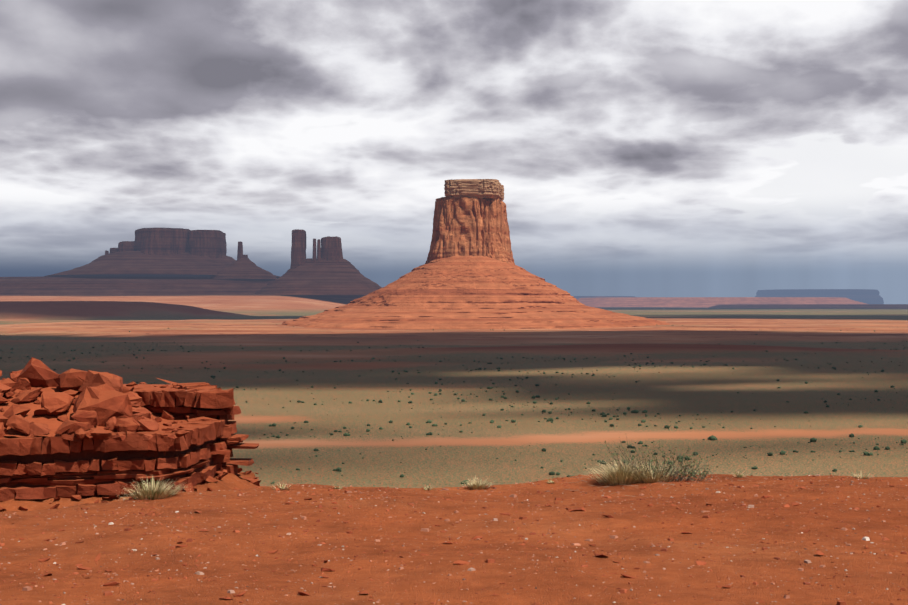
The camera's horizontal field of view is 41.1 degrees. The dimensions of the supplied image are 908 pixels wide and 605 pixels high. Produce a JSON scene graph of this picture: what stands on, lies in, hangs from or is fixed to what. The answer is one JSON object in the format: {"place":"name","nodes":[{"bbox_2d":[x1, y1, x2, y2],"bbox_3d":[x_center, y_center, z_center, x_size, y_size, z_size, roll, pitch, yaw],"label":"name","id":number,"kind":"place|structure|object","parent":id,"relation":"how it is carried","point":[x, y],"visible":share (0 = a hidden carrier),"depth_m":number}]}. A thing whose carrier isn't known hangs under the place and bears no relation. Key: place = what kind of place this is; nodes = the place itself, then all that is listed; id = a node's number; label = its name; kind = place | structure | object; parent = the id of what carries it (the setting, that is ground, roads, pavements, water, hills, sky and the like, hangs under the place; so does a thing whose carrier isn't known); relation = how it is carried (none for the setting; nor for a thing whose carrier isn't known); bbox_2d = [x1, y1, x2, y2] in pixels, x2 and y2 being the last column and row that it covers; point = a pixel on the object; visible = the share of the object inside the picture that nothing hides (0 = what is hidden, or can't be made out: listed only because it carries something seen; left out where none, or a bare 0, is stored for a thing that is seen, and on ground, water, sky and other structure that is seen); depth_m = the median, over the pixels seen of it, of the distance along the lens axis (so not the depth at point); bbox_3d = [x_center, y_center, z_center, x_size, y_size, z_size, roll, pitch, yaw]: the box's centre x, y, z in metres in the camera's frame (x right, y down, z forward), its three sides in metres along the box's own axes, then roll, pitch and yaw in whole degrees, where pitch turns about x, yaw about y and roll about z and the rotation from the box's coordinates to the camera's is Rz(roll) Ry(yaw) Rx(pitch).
{"place":"outdoors","nodes":[
{"label":"outdoors","id":0,"kind":"place"},
{"bbox_2d":[237,241,242,259],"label":"rock spire","id":1,"kind":"object","parent":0,"point":[240,251],"visible":0.83,"depth_m":7384.74},
{"bbox_2d":[0,294,907,487],"bbox_3d":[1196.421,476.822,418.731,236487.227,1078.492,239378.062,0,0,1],"label":"ground","id":2,"kind":"structure","parent":0,"point":[217,330],"depth_m":792.04},
{"bbox_2d":[0,276,362,301],"bbox_3d":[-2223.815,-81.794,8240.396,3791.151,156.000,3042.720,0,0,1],"label":"bench","id":3,"kind":"object","parent":2,"relation":"on","point":[99,285],"visible":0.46,"depth_m":6970.15},
{"bbox_2d":[44,251,279,277],"bbox_3d":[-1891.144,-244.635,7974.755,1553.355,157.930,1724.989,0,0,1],"label":"scree slope","id":4,"kind":"structure","parent":3,"relation":"on","point":[139,263],"depth_m":7424.82},
{"bbox_2d":[110,248,117,252],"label":"rock outcrop","id":5,"kind":"object","parent":4,"relation":"on","point":[112,250],"visible":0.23,"depth_m":7683.45},
{"bbox_2d":[118,241,134,251],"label":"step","id":6,"kind":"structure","parent":4,"relation":"on","point":[123,246],"depth_m":7645.52},
{"bbox_2d":[135,228,189,254],"bbox_3d":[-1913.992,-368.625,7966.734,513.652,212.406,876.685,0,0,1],"label":"cliff","id":7,"kind":"structure","parent":4,"relation":"on","point":[159,241],"depth_m":7570.56},
{"bbox_2d":[187,230,226,257],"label":"cliff","id":8,"kind":"structure","parent":4,"relation":"on","point":[210,243],"depth_m":7620.21},
{"bbox_2d":[209,255,276,279],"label":"talus slope","id":9,"kind":"structure","parent":3,"relation":"on","point":[245,267],"depth_m":7269.75},
{"bbox_2d":[255,258,381,295],"bbox_3d":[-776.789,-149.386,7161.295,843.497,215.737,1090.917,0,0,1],"label":"butte talus slope","id":10,"kind":"structure","parent":2,"relation":"on","point":[329,277],"depth_m":6837.03},
{"bbox_2d":[290,229,305,268],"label":"rock spire","id":11,"kind":"structure","parent":10,"relation":"on","point":[298,252],"depth_m":7028.22},
{"bbox_2d":[312,238,316,262],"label":"rock spire","id":12,"kind":"object","parent":10,"relation":"on","point":[314,257],"visible":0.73,"depth_m":7043.51},
{"bbox_2d":[317,239,320,260],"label":"rock spire","id":13,"kind":"object","parent":10,"relation":"on","point":[318,250],"visible":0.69,"depth_m":7053.14},
{"bbox_2d":[321,236,342,262],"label":"butte","id":14,"kind":"structure","parent":10,"relation":"on","point":[331,248],"depth_m":7074.16},
{"bbox_2d":[0,323,907,483],"bbox_3d":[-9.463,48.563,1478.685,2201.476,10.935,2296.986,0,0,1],"label":"valley bushes","id":15,"kind":"object","parent":2,"relation":"on","point":[712,437],"visible":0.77,"depth_m":576.71},
{"bbox_2d":[281,256,670,328],"bbox_3d":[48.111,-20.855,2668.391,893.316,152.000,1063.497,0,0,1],"label":"butte talus slope","id":16,"kind":"structure","parent":2,"relation":"on","point":[468,292],"depth_m":2378.69},
{"bbox_2d":[427,196,514,263],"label":"butte","id":17,"kind":"object","parent":16,"relation":"on","point":[468,226],"depth_m":2519.62},
{"bbox_2d":[444,179,503,201],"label":"butte caprock","id":18,"kind":"structure","parent":17,"relation":"on","point":[476,188],"depth_m":2516.70},
{"bbox_2d":[0,472,907,604],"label":"ledge ground","id":19,"kind":"structure","parent":0,"point":[561,583],"depth_m":10.61},
{"bbox_2d":[0,357,265,510],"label":"outcrop rock","id":20,"kind":"object","parent":19,"relation":"on","point":[108,401],"depth_m":19.16},
{"bbox_2d":[0,473,907,604],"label":"pebbles","id":21,"kind":"object","parent":19,"relation":"on","point":[491,560],"visible":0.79,"depth_m":11.18},
{"bbox_2d":[0,473,907,604],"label":"rock fragments","id":22,"kind":"object","parent":19,"relation":"on","point":[240,594],"visible":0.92,"depth_m":10.13},
{"bbox_2d":[115,433,871,499],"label":"ledge plants","id":23,"kind":"object","parent":19,"relation":"on","point":[622,473],"visible":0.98,"depth_m":15.96},
{"bbox_2d":[0,0,907,303],"label":"sky","id":24,"kind":"structure","parent":0,"point":[637,148]},
{"bbox_2d":[573,296,634,298],"bbox_3d":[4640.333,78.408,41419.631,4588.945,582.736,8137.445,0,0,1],"label":"ridge","id":25,"kind":"structure","parent":0,"point":[577,297],"depth_m":38348.07},
{"bbox_2d":[577,297,865,306],"bbox_3d":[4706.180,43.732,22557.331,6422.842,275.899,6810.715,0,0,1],"label":"ridge","id":26,"kind":"structure","parent":0,"point":[653,302],"depth_m":19913.91},
{"bbox_2d":[708,304,907,308],"bbox_3d":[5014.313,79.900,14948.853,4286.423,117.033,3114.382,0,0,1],"label":"ridge","id":27,"kind":"structure","parent":0,"point":[895,306],"depth_m":13939.63},
{"bbox_2d":[755,289,883,303],"bbox_3d":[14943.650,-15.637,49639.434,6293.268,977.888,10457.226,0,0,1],"label":"mesa","id":28,"kind":"structure","parent":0,"point":[869,296],"depth_m":45035.67}
]}

